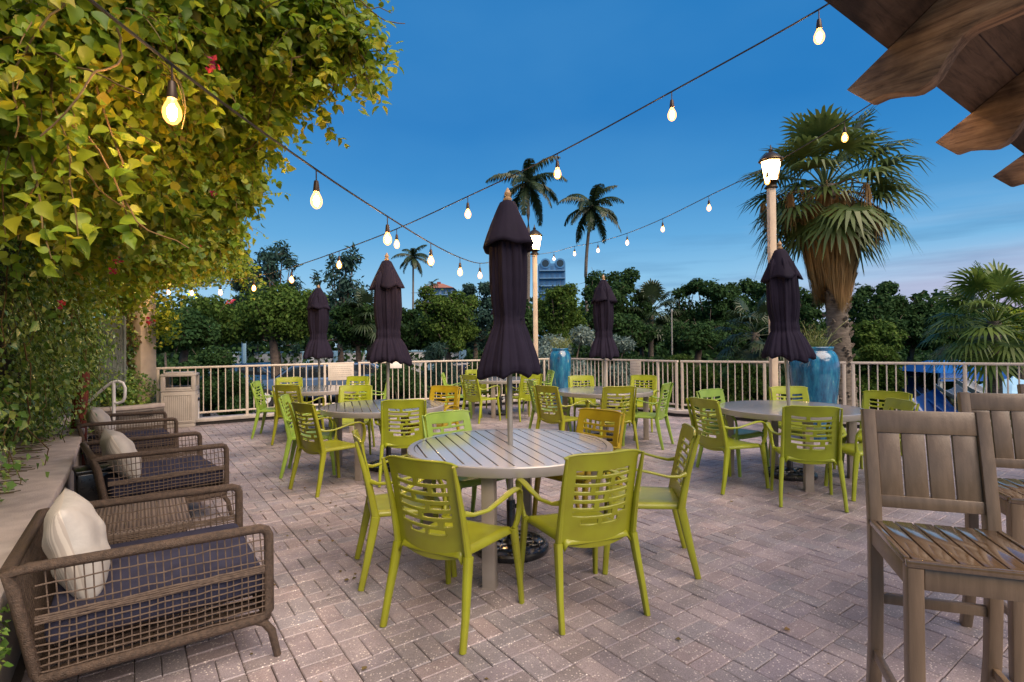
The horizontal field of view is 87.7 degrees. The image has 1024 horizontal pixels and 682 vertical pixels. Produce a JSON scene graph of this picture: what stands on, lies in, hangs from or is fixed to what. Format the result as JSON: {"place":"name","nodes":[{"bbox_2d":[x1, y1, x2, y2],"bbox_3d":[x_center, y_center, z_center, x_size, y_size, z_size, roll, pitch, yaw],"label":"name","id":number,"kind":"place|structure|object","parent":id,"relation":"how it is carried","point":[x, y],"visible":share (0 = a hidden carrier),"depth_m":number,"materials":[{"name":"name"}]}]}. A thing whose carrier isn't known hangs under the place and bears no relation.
{"place":"outdoors","nodes":[
{"label":"outdoors","id":0,"kind":"place"},
{"bbox_2d":[68,385,517,416],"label":"parking lot","id":1,"kind":"structure","parent":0,"point":[327,401],"depth_m":19.76,"materials":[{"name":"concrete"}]},
{"bbox_2d":[156,306,221,363],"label":"leafy tree","id":2,"kind":"object","parent":1,"relation":"on","point":[200,329],"visible":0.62,"depth_m":16.50,"materials":[{"name":"green plant"}]},
{"bbox_2d":[182,293,246,347],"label":"leafy tree","id":3,"kind":"object","parent":1,"relation":"on","point":[215,308],"visible":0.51,"depth_m":21.13,"materials":[{"name":"green plant"}]},
{"bbox_2d":[225,277,329,377],"bbox_3d":[-8.647,-0.073,20.193,3.747,4.710,3.339,0,0,-35],"label":"leafy tree","id":4,"kind":"object","parent":1,"relation":"on","point":[281,313],"visible":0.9,"depth_m":19.57,"materials":[{"name":"green plant"}]},
{"bbox_2d":[248,365,372,406],"bbox_3d":[-7.082,1.520,18.991,4.400,1.438,1.830,-1,0,-8],"label":"parked car","id":5,"kind":"object","parent":1,"relation":"on","point":[296,374],"visible":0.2,"depth_m":18.18,"materials":[{"name":"silver metal"}]},
{"bbox_2d":[327,302,375,361],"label":"leafy tree","id":6,"kind":"object","parent":1,"relation":"on","point":[357,341],"visible":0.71,"depth_m":23.37,"materials":[{"name":"green plant"}]},
{"bbox_2d":[368,363,429,398],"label":"shrub","id":7,"kind":"object","parent":1,"relation":"on","point":[395,382],"visible":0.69,"depth_m":15.00,"materials":[{"name":"green plant"}]},
{"bbox_2d":[400,307,428,366],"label":"leafy tree","id":8,"kind":"object","parent":1,"relation":"on","point":[411,334],"visible":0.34,"depth_m":24.56,"materials":[{"name":"green plant"}]},
{"bbox_2d":[419,341,461,400],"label":"shrub","id":9,"kind":"object","parent":1,"relation":"on","point":[436,351],"visible":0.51,"depth_m":15.88,"materials":[{"name":"green plant"}]},
{"bbox_2d":[413,283,480,359],"bbox_3d":[-2.917,-0.161,23.947,2.733,4.825,2.852,-1,0,18],"label":"leafy tree","id":10,"kind":"object","parent":1,"relation":"on","point":[448,323],"visible":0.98,"depth_m":23.42,"materials":[{"name":"green plant"}]},
{"bbox_2d":[531,282,589,347],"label":"leafy tree","id":11,"kind":"object","parent":1,"relation":"on","point":[564,316],"visible":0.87,"depth_m":24.34,"materials":[{"name":"green plant"}]},
{"bbox_2d":[538,324,595,396],"bbox_3d":[1.613,0.809,16.315,1.998,2.686,2.011,-1,0,10],"label":"shrub","id":12,"kind":"object","parent":1,"relation":"on","point":[545,346],"visible":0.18,"depth_m":16.21,"materials":[{"name":"green plant"}]},
{"bbox_2d":[11,403,1023,681],"bbox_3d":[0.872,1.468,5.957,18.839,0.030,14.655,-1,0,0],"label":"paving","id":13,"kind":"structure","parent":0,"point":[769,567],"depth_m":3.02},
{"bbox_2d":[0,416,84,681],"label":"planter wall","id":14,"kind":"structure","parent":13,"relation":"on","point":[39,489],"depth_m":3.54,"materials":[{"name":"paint"}]},
{"bbox_2d":[0,0,174,669],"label":"ivy hedge","id":15,"kind":"object","parent":13,"relation":"on","point":[40,365],"visible":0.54,"depth_m":4.88,"materials":[{"name":"green plant"}]},
{"bbox_2d":[72,461,141,508],"bbox_3d":[-3.407,1.253,4.492,0.440,0.483,0.280,0,-1,-44],"label":"storage box","id":16,"kind":"object","parent":13,"relation":"on","point":[84,485],"visible":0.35,"depth_m":4.31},
{"bbox_2d":[51,403,164,436],"bbox_3d":[-7.273,1.335,9.027,2.296,0.460,0.928,-1,0,0],"label":"curved planter","id":17,"kind":"object","parent":13,"relation":"on","point":[141,407],"visible":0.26,"depth_m":9.03,"materials":[{"name":"paint"}]},
{"bbox_2d":[64,366,159,406],"bbox_3d":[-7.181,0.922,9.396,1.772,1.027,1.302,-1,0,0],"label":"ivy shrub","id":18,"kind":"object","parent":17,"relation":"in","point":[132,390],"visible":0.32,"depth_m":9.20,"materials":[{"name":"green plant"}]},
{"bbox_2d":[98,316,127,406],"bbox_3d":[-6.895,0.564,9.194,0.449,1.995,0.030,0,0,-25],"label":"lattice screen","id":19,"kind":"object","parent":13,"relation":"on","point":[121,332],"visible":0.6,"depth_m":9.23,"materials":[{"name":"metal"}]},
{"bbox_2d":[75,411,177,461],"bbox_3d":[-4.549,1.202,6.312,0.964,0.639,0.932,0,0,-40],"label":"lounge chair","id":20,"kind":"object","parent":13,"relation":"on","point":[135,431],"visible":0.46,"depth_m":6.17,"materials":[{"name":"wicker"}]},
{"bbox_2d":[0,483,280,681],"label":"lounge chair","id":21,"kind":"object","parent":13,"relation":"on","point":[157,578],"visible":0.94,"depth_m":2.28,"materials":[{"name":"wicker"}]},
{"bbox_2d":[42,488,110,598],"bbox_3d":[-1.909,0.890,2.345,0.219,0.430,0.460,-18,10,-37],"label":"throw pillow","id":22,"kind":"object","parent":21,"relation":"on","point":[74,524],"visible":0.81,"depth_m":2.20,"materials":[{"name":"fabric"}]},
{"bbox_2d":[95,497,190,544],"bbox_3d":[-2.267,1.259,3.192,0.560,0.430,0.620,0,0,-35],"label":"side table","id":23,"kind":"object","parent":13,"relation":"on","point":[141,514],"visible":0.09,"depth_m":3.17,"materials":[{"name":"wicker"}]},
{"bbox_2d":[80,431,232,514],"bbox_3d":[-3.049,1.175,4.572,0.964,0.639,0.932,0,-1,-43],"label":"lounge chair","id":24,"kind":"object","parent":13,"relation":"on","point":[189,470],"visible":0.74,"depth_m":4.36,"materials":[{"name":"wicker"}]},
{"bbox_2d":[100,428,141,478],"bbox_3d":[-3.172,0.916,4.324,0.500,0.420,0.219,-1,23,47],"label":"throw pillow","id":25,"kind":"object","parent":24,"relation":"on","point":[113,442],"visible":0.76,"depth_m":4.17,"materials":[{"name":"fabric"}]},
{"bbox_2d":[160,371,199,427],"bbox_3d":[-6.079,1.062,9.786,0.560,0.990,0.560,0,0,-24],"label":"litter bin","id":26,"kind":"object","parent":13,"relation":"on","point":[181,404],"visible":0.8,"depth_m":9.57,"materials":[{"name":"plastic"}]},
{"bbox_2d":[271,385,324,444],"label":"armchair","id":27,"kind":"object","parent":13,"relation":"on","point":[287,388],"visible":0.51,"depth_m":7.76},
{"bbox_2d":[278,394,335,478],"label":"armchair","id":28,"kind":"object","parent":13,"relation":"on","point":[290,431],"visible":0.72,"depth_m":5.91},
{"bbox_2d":[306,411,329,430],"bbox_3d":[-3.226,1.349,8.942,0.524,0.345,0.524,-1,0,0],"label":"umbrella base","id":29,"kind":"object","parent":13,"relation":"on","point":[327,428],"visible":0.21,"depth_m":8.92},
{"bbox_2d":[303,285,333,409],"bbox_3d":[-3.227,0.262,8.936,0.497,2.420,0.514,-1,0,0],"label":"patio umbrella","id":30,"kind":"object","parent":29,"relation":"in","point":[318,346],"visible":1,"depth_m":8.84,"materials":[{"name":"fabric"}]},
{"bbox_2d":[288,402,365,497],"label":"armchair","id":31,"kind":"object","parent":13,"relation":"on","point":[320,446],"visible":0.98,"depth_m":5.27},
{"bbox_2d":[327,385,374,455],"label":"armchair","id":32,"kind":"object","parent":13,"relation":"on","point":[357,389],"visible":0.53,"depth_m":7.50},
{"bbox_2d":[367,447,390,471],"bbox_3d":[-1.456,1.313,6.292,0.524,0.345,0.524,-1,0,0],"label":"umbrella base","id":33,"kind":"object","parent":13,"relation":"on","point":[388,453],"visible":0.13,"depth_m":6.26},
{"bbox_2d":[366,253,411,430],"bbox_3d":[-1.448,0.196,6.300,0.512,2.480,0.510,0,0,-21],"label":"patio umbrella","id":34,"kind":"object","parent":33,"relation":"in","point":[388,346],"visible":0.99,"depth_m":6.18,"materials":[{"name":"fabric"}]},
{"bbox_2d":[320,399,444,480],"bbox_3d":[-1.508,1.121,6.293,1.420,0.730,1.420,0,0,-18],"label":"patio table","id":35,"kind":"object","parent":13,"relation":"on","point":[361,410],"visible":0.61,"depth_m":5.93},
{"bbox_2d":[374,399,426,486],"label":"armchair","id":36,"kind":"object","parent":13,"relation":"on","point":[389,439],"visible":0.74,"depth_m":5.47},
{"bbox_2d":[352,429,456,590],"bbox_3d":[-0.711,1.020,3.446,0.604,0.887,0.632,0,0,-19],"label":"armchair","id":37,"kind":"object","parent":13,"relation":"on","point":[376,507],"visible":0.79,"depth_m":3.21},
{"bbox_2d":[380,455,524,654],"bbox_3d":[-0.311,1.012,2.833,0.632,0.887,0.604,-1,0,30],"label":"armchair","id":38,"kind":"object","parent":13,"relation":"on","point":[455,535],"visible":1,"depth_m":2.65,"materials":[{"name":"plastic"}]},
{"bbox_2d":[420,410,513,522],"bbox_3d":[-0.364,1.022,4.212,0.632,0.887,0.604,0,0,-39],"label":"armchair","id":39,"kind":"object","parent":13,"relation":"on","point":[448,417],"visible":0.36,"depth_m":4.39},
{"bbox_2d":[407,429,612,590],"bbox_3d":[-0.009,1.089,3.733,1.420,0.730,1.420,0,0,-18],"label":"patio table","id":40,"kind":"object","parent":13,"relation":"on","point":[489,457],"visible":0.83,"depth_m":3.46,"materials":[{"name":"metal"}]},
{"bbox_2d":[475,499,548,563],"bbox_3d":[-0.007,1.282,3.732,0.524,0.345,0.524,-1,0,0],"label":"umbrella base","id":41,"kind":"object","parent":13,"relation":"on","point":[537,546],"visible":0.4,"depth_m":3.65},
{"bbox_2d":[477,188,540,499],"bbox_3d":[-0.020,0.164,3.736,0.440,2.480,0.501,-1,0,0],"label":"patio umbrella","id":42,"kind":"object","parent":41,"relation":"in","point":[509,350],"visible":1,"depth_m":3.62,"materials":[{"name":"fabric"}]},
{"bbox_2d":[533,385,587,432],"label":"armchair","id":43,"kind":"object","parent":13,"relation":"on","point":[559,418],"visible":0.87,"depth_m":7.09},
{"bbox_2d":[544,332,580,403],"bbox_3d":[1.243,0.595,12.303,0.835,1.803,0.907,-1,0,19],"label":"glazed pot","id":44,"kind":"object","parent":13,"relation":"on","point":[560,361],"visible":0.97,"depth_m":12.10,"materials":[{"name":"teal ceramic"}]},
{"bbox_2d":[532,408,624,514],"bbox_3d":[0.547,1.012,4.250,0.604,0.887,0.632,0,-1,-45],"label":"armchair","id":45,"kind":"object","parent":13,"relation":"on","point":[603,416],"visible":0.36,"depth_m":4.33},
{"bbox_2d":[515,449,650,634],"bbox_3d":[0.379,1.006,2.972,0.632,0.887,0.604,0,0,-21],"label":"armchair","id":46,"kind":"object","parent":13,"relation":"on","point":[593,527],"visible":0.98,"depth_m":2.76,"materials":[{"name":"plastic"}]},
{"bbox_2d":[196,400,1012,438],"bbox_3d":[2.723,1.440,10.168,18.222,0.070,5.811,-1,0,13],"label":"kerb base","id":47,"kind":"object","parent":13,"relation":"on","point":[476,405],"visible":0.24,"depth_m":10.23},
{"bbox_2d":[101,259,248,406],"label":"vine column","id":48,"kind":"structure","parent":47,"relation":"on","point":[141,346],"depth_m":9.70,"materials":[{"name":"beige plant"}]},
{"bbox_2d":[0,0,404,340],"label":"flowering vine","id":49,"kind":"object","parent":48,"relation":"attached to","point":[133,187],"visible":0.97,"depth_m":2.37,"materials":[{"name":"green plant"}]},
{"bbox_2d":[167,3,828,294],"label":"string lights","id":50,"kind":"object","parent":48,"relation":"hanging from","point":[818,28],"visible":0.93,"depth_m":4.21},
{"bbox_2d":[529,225,542,379],"bbox_3d":[0.568,-0.667,13.005,0.400,4.350,0.400,-1,0,0],"label":"lamp post","id":51,"kind":"object","parent":47,"relation":"on","point":[536,235],"visible":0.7,"depth_m":12.95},
{"bbox_2d":[88,0,534,276],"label":"string lights","id":52,"kind":"object","parent":51,"relation":"hanging from","point":[171,93],"visible":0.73,"depth_m":2.06},
{"bbox_2d":[197,396,1011,431],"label":"kerb","id":53,"kind":"structure","parent":47,"relation":"on","point":[243,416],"depth_m":10.28,"materials":[{"name":"concrete"}]},
{"bbox_2d":[156,362,353,414],"bbox_3d":[-4.902,0.948,10.549,3.607,0.967,0.110,0,0,-33],"label":"railing","id":54,"kind":"object","parent":53,"relation":"on","point":[158,369],"visible":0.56,"depth_m":10.31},
{"bbox_2d":[358,358,551,399],"bbox_3d":[-1.042,0.920,12.428,4.950,0.967,0.110,0,0,-21],"label":"railing","id":55,"kind":"object","parent":53,"relation":"on","point":[425,376],"visible":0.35,"depth_m":12.06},
{"bbox_2d":[571,358,678,409],"bbox_3d":[2.269,0.881,11.841,0.110,0.967,3.462,0,0,-35],"label":"railing","id":56,"kind":"object","parent":53,"relation":"on","point":[676,404],"visible":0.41,"depth_m":11.14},
{"bbox_2d":[679,360,845,409],"bbox_3d":[4.437,0.844,9.654,2.793,0.967,0.110,-1,0,34],"label":"railing","id":57,"kind":"object","parent":53,"relation":"on","point":[764,378],"visible":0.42,"depth_m":9.86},
{"bbox_2d":[851,362,1023,422],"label":"railing","id":58,"kind":"object","parent":53,"relation":"on","point":[964,366],"visible":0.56,"depth_m":8.27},
{"bbox_2d":[591,424,618,440],"bbox_3d":[1.404,1.295,8.042,0.524,0.345,0.524,-1,0,0],"label":"umbrella base","id":59,"kind":"object","parent":13,"relation":"on","point":[609,434],"visible":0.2,"depth_m":8.00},
{"bbox_2d":[589,275,618,386],"bbox_3d":[1.385,0.207,8.041,0.474,2.420,0.478,-1,0,0],"label":"patio umbrella","id":60,"kind":"object","parent":59,"relation":"in","point":[604,346],"visible":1,"depth_m":7.92,"materials":[{"name":"fabric"}]},
{"bbox_2d":[558,386,652,439],"bbox_3d":[1.402,1.102,8.043,1.420,0.730,1.420,0,0,-18],"label":"patio table","id":61,"kind":"object","parent":13,"relation":"on","point":[593,392],"visible":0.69,"depth_m":7.88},
{"bbox_2d":[586,386,638,449],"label":"armchair","id":62,"kind":"object","parent":13,"relation":"on","point":[630,413],"visible":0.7,"depth_m":6.88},
{"bbox_2d":[622,382,673,449],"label":"armchair","id":63,"kind":"object","parent":13,"relation":"on","point":[658,415],"visible":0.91,"depth_m":7.36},
{"bbox_2d":[602,423,700,579],"bbox_3d":[0.893,1.004,3.520,0.604,0.887,0.632,-1,0,9],"label":"armchair","id":64,"kind":"object","parent":13,"relation":"on","point":[673,496],"visible":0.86,"depth_m":3.33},
{"bbox_2d":[686,397,769,494],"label":"armchair","id":65,"kind":"object","parent":13,"relation":"on","point":[724,442],"visible":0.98,"depth_m":5.20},
{"bbox_2d":[696,388,769,476],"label":"armchair","id":66,"kind":"object","parent":13,"relation":"on","point":[738,434],"visible":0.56,"depth_m":6.05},
{"bbox_2d":[758,145,783,421],"bbox_3d":[4.398,-0.938,9.006,0.400,4.760,0.400,-1,0,0],"label":"lamp post","id":67,"kind":"object","parent":13,"relation":"on","point":[770,157],"visible":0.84,"depth_m":8.96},
{"bbox_2d":[763,460,817,481],"bbox_3d":[2.963,1.263,5.692,0.524,0.345,0.524,-1,0,0],"label":"umbrella base","id":68,"kind":"object","parent":13,"relation":"on","point":[791,473],"visible":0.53,"depth_m":5.59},
{"bbox_2d":[760,241,815,405],"bbox_3d":[2.939,0.156,5.687,0.519,2.460,0.492,-1,0,0],"label":"patio umbrella","id":69,"kind":"object","parent":68,"relation":"in","point":[786,339],"visible":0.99,"depth_m":5.58,"materials":[{"name":"fabric"}]},
{"bbox_2d":[720,400,863,491],"bbox_3d":[2.961,1.071,5.693,1.420,0.730,1.420,0,0,-18],"label":"patio table","id":70,"kind":"object","parent":13,"relation":"on","point":[771,410],"visible":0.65,"depth_m":5.53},
{"bbox_2d":[766,405,848,511],"bbox_3d":[2.643,0.994,4.792,0.632,0.887,0.604,-1,0,19],"label":"armchair","id":71,"kind":"object","parent":13,"relation":"on","point":[829,454],"visible":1,"depth_m":4.58,"materials":[{"name":"plastic"}]},
{"bbox_2d":[788,316,849,439],"bbox_3d":[4.485,0.521,7.885,1.020,1.825,0.740,0,-1,-44],"label":"glazed pot","id":72,"kind":"object","parent":13,"relation":"on","point":[819,376],"visible":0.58,"depth_m":7.58,"materials":[{"name":"teal ceramic"}]},
{"bbox_2d":[824,398,919,500],"bbox_3d":[3.354,0.988,4.991,0.604,0.887,0.632,-1,0,5],"label":"armchair","id":73,"kind":"object","parent":13,"relation":"on","point":[855,449],"visible":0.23,"depth_m":4.89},
{"bbox_2d":[839,390,912,468],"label":"armchair","id":74,"kind":"object","parent":13,"relation":"on","point":[873,394],"visible":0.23,"depth_m":5.81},
{"bbox_2d":[860,409,1023,681],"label":"bar stool","id":75,"kind":"object","parent":13,"relation":"on","point":[986,562],"visible":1,"depth_m":1.90,"materials":[{"name":"wood"}]},
{"bbox_2d":[957,392,1023,681],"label":"bar stool","id":76,"kind":"object","parent":13,"relation":"on","point":[999,406],"visible":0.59,"depth_m":2.56,"materials":[{"name":"wood"}]},
{"bbox_2d":[64,0,1023,346],"label":"sky","id":77,"kind":"structure","parent":0,"point":[485,88],"materials":[{"name":"blue"}]},
{"bbox_2d":[538,258,565,336],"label":"apartment tower","id":78,"kind":"structure","parent":0,"point":[550,274],"depth_m":230.04,"materials":[{"name":"blue glass"}]},
{"bbox_2d":[160,347,1012,414],"bbox_3d":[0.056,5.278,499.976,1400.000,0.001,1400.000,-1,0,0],"label":"ground","id":79,"kind":"structure","parent":0,"point":[952,400],"depth_m":18.02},
{"bbox_2d":[165,344,234,416],"bbox_3d":[-8.114,1.157,13.882,1.747,2.147,1.816,-1,0,0],"label":"shrub","id":80,"kind":"object","parent":79,"relation":"on","point":[214,356],"visible":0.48,"depth_m":13.68,"materials":[{"name":"green plant"}]},
{"bbox_2d":[213,367,268,415],"bbox_3d":[-6.784,1.438,13.427,1.281,1.548,1.276,-1,-1,44],"label":"shrub","id":81,"kind":"object","parent":79,"relation":"on","point":[229,391],"visible":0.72,"depth_m":13.08,"materials":[{"name":"green plant"}]},
{"bbox_2d":[246,239,305,367],"bbox_3d":[-14.206,-1.889,32.263,3.974,8.621,3.344,0,0,-42],"label":"casuarina","id":82,"kind":"object","parent":79,"relation":"on","point":[268,259],"visible":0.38,"depth_m":31.84,"materials":[{"name":"green plant"}]},
{"bbox_2d":[209,350,465,374],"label":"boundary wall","id":83,"kind":"structure","parent":79,"relation":"on","point":[264,357],"depth_m":32.87,"materials":[{"name":"white concrete"}]},
{"bbox_2d":[307,242,369,361],"bbox_3d":[-9.699,-1.559,29.926,3.732,7.847,3.129,-1,0,41],"label":"casuarina","id":84,"kind":"object","parent":79,"relation":"on","point":[346,287],"visible":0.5,"depth_m":29.58,"materials":[{"name":"green plant"}]},
{"bbox_2d":[452,281,492,358],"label":"leafy tree","id":85,"kind":"object","parent":79,"relation":"on","point":[483,310],"visible":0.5,"depth_m":29.33,"materials":[{"name":"green plant"}]},
{"bbox_2d":[485,156,567,308],"bbox_3d":[1.507,-5.452,38.022,5.060,15.488,5.199,0,0,-42],"label":"coconut palm","id":86,"kind":"object","parent":79,"relation":"on","point":[529,184],"visible":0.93,"depth_m":37.86,"materials":[{"name":"green plant"}]},
{"bbox_2d":[63,287,1023,371],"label":"distant wood","id":87,"kind":"object","parent":79,"relation":"on","point":[196,350],"visible":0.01,"depth_m":44.61,"materials":[{"name":"green plant"}]},
{"bbox_2d":[81,338,1016,401],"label":"undergrowth","id":88,"kind":"object","parent":79,"relation":"on","point":[708,354],"visible":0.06,"depth_m":30.48,"materials":[{"name":"green plant"}]},
{"bbox_2d":[558,183,623,371],"bbox_3d":[5.564,-4.391,38.011,4.561,13.321,5.172,-1,0,0],"label":"coconut palm","id":89,"kind":"object","parent":79,"relation":"on","point":[591,209],"visible":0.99,"depth_m":37.83,"materials":[{"name":"green plant"}]},
{"bbox_2d":[581,267,654,331],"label":"leafy tree","id":90,"kind":"object","parent":79,"relation":"on","point":[622,284],"visible":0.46,"depth_m":26.70,"materials":[{"name":"green plant"}]},
{"bbox_2d":[600,334,638,401],"bbox_3d":[3.433,0.907,16.871,1.528,2.507,1.411,-1,0,23],"label":"shrub","id":91,"kind":"object","parent":79,"relation":"on","point":[624,345],"visible":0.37,"depth_m":16.79,"materials":[{"name":"green plant"}]},
{"bbox_2d":[593,312,658,352],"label":"leafy tree","id":92,"kind":"object","parent":79,"relation":"on","point":[633,327],"visible":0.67,"depth_m":23.33,"materials":[{"name":"green plant"}]},
{"bbox_2d":[621,278,687,357],"bbox_3d":[7.047,-0.526,26.991,3.500,5.354,3.759,-1,0,0],"label":"fan palm","id":93,"kind":"object","parent":79,"relation":"on","point":[650,291],"visible":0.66,"depth_m":26.59,"materials":[{"name":"green plant"}]},
{"bbox_2d":[655,284,702,352],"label":"leafy tree","id":94,"kind":"object","parent":79,"relation":"on","point":[682,292],"visible":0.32,"depth_m":27.50,"materials":[{"name":"green plant"}]},
{"bbox_2d":[659,353,719,408],"bbox_3d":[4.743,1.211,14.482,1.504,1.805,1.659,-1,0,0],"label":"shrub","id":95,"kind":"object","parent":79,"relation":"on","point":[677,356],"visible":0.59,"depth_m":14.23,"materials":[{"name":"green plant"}]},
{"bbox_2d":[658,311,731,367],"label":"leafy tree","id":96,"kind":"object","parent":79,"relation":"on","point":[698,337],"visible":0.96,"depth_m":21.48,"materials":[{"name":"green plant"}]},
{"bbox_2d":[686,278,751,373],"bbox_3d":[10.648,-0.562,26.836,3.284,5.407,3.256,-1,0,0],"label":"leafy tree","id":97,"kind":"object","parent":79,"relation":"on","point":[721,297],"visible":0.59,"depth_m":26.06,"materials":[{"name":"green plant"}]},
{"bbox_2d":[711,293,784,377],"bbox_3d":[8.202,0.196,18.011,2.915,3.773,3.272,-1,0,0],"label":"fan palm","id":98,"kind":"object","parent":79,"relation":"on","point":[753,352],"visible":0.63,"depth_m":17.80,"materials":[{"name":"green plant"}]},
{"bbox_2d":[719,358,779,401],"bbox_3d":[6.013,1.268,13.611,1.420,1.693,1.430,-1,0,0],"label":"shrub","id":99,"kind":"object","parent":79,"relation":"on","point":[753,387],"visible":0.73,"depth_m":13.36,"materials":[{"name":"green plant"}]},
{"bbox_2d":[736,277,768,347],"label":"leafy tree","id":100,"kind":"object","parent":79,"relation":"on","point":[755,290],"visible":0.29,"depth_m":29.54,"materials":[{"name":"green plant"}]},
{"bbox_2d":[799,287,826,346],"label":"leafy tree","id":101,"kind":"object","parent":79,"relation":"on","point":[808,316],"visible":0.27,"depth_m":25.34,"materials":[{"name":"green plant"}]},
{"bbox_2d":[736,103,934,406],"bbox_3d":[7.141,-1.633,11.992,3.906,7.392,3.882,-1,0,0],"label":"fan palm","id":102,"kind":"object","parent":79,"relation":"on","point":[831,233],"visible":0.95,"depth_m":11.50,"materials":[{"name":"green plant"}]},
{"bbox_2d":[847,280,909,337],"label":"leafy tree","id":103,"kind":"object","parent":79,"relation":"on","point":[877,305],"visible":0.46,"depth_m":25.54,"materials":[{"name":"green plant"}]},
{"bbox_2d":[850,317,908,352],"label":"leafy tree","id":104,"kind":"object","parent":79,"relation":"on","point":[875,332],"visible":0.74,"depth_m":18.44,"materials":[{"name":"green plant"}]},
{"bbox_2d":[853,343,907,409],"bbox_3d":[9.512,1.060,14.050,1.593,2.022,1.409,-1,0,0],"label":"shrub","id":105,"kind":"object","parent":79,"relation":"on","point":[871,352],"visible":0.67,"depth_m":13.64,"materials":[{"name":"green plant"}]},
{"bbox_2d":[885,292,938,361],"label":"leafy tree","id":106,"kind":"object","parent":79,"relation":"on","point":[914,309],"visible":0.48,"depth_m":26.40,"materials":[{"name":"green plant"}]},
{"bbox_2d":[917,306,968,357],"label":"leafy tree","id":107,"kind":"object","parent":79,"relation":"on","point":[933,346],"visible":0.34,"depth_m":25.60,"materials":[{"name":"green plant"}]},
{"bbox_2d":[898,360,1006,398],"bbox_3d":[13.831,1.314,17.091,2.000,1.403,2.250,-1,0,0],"label":"pool canopy","id":108,"kind":"object","parent":79,"relation":"on","point":[910,375],"visible":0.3,"depth_m":16.74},
{"bbox_2d":[909,378,1010,420],"bbox_3d":[11.277,1.614,13.328,3.351,1.271,1.660,0,0,-24],"label":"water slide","id":109,"kind":"object","parent":79,"relation":"on","point":[939,399],"visible":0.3,"depth_m":13.49,"materials":[{"name":"blue plastic"}]},
{"bbox_2d":[916,259,1023,419],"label":"fan palm","id":110,"kind":"object","parent":79,"relation":"on","point":[981,281],"visible":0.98,"depth_m":12.76,"materials":[{"name":"green plant"}]},
{"bbox_2d":[824,0,1023,186],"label":"timber eave","id":111,"kind":"object","parent":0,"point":[967,55],"visible":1,"depth_m":2.44,"materials":[{"name":"wood"}]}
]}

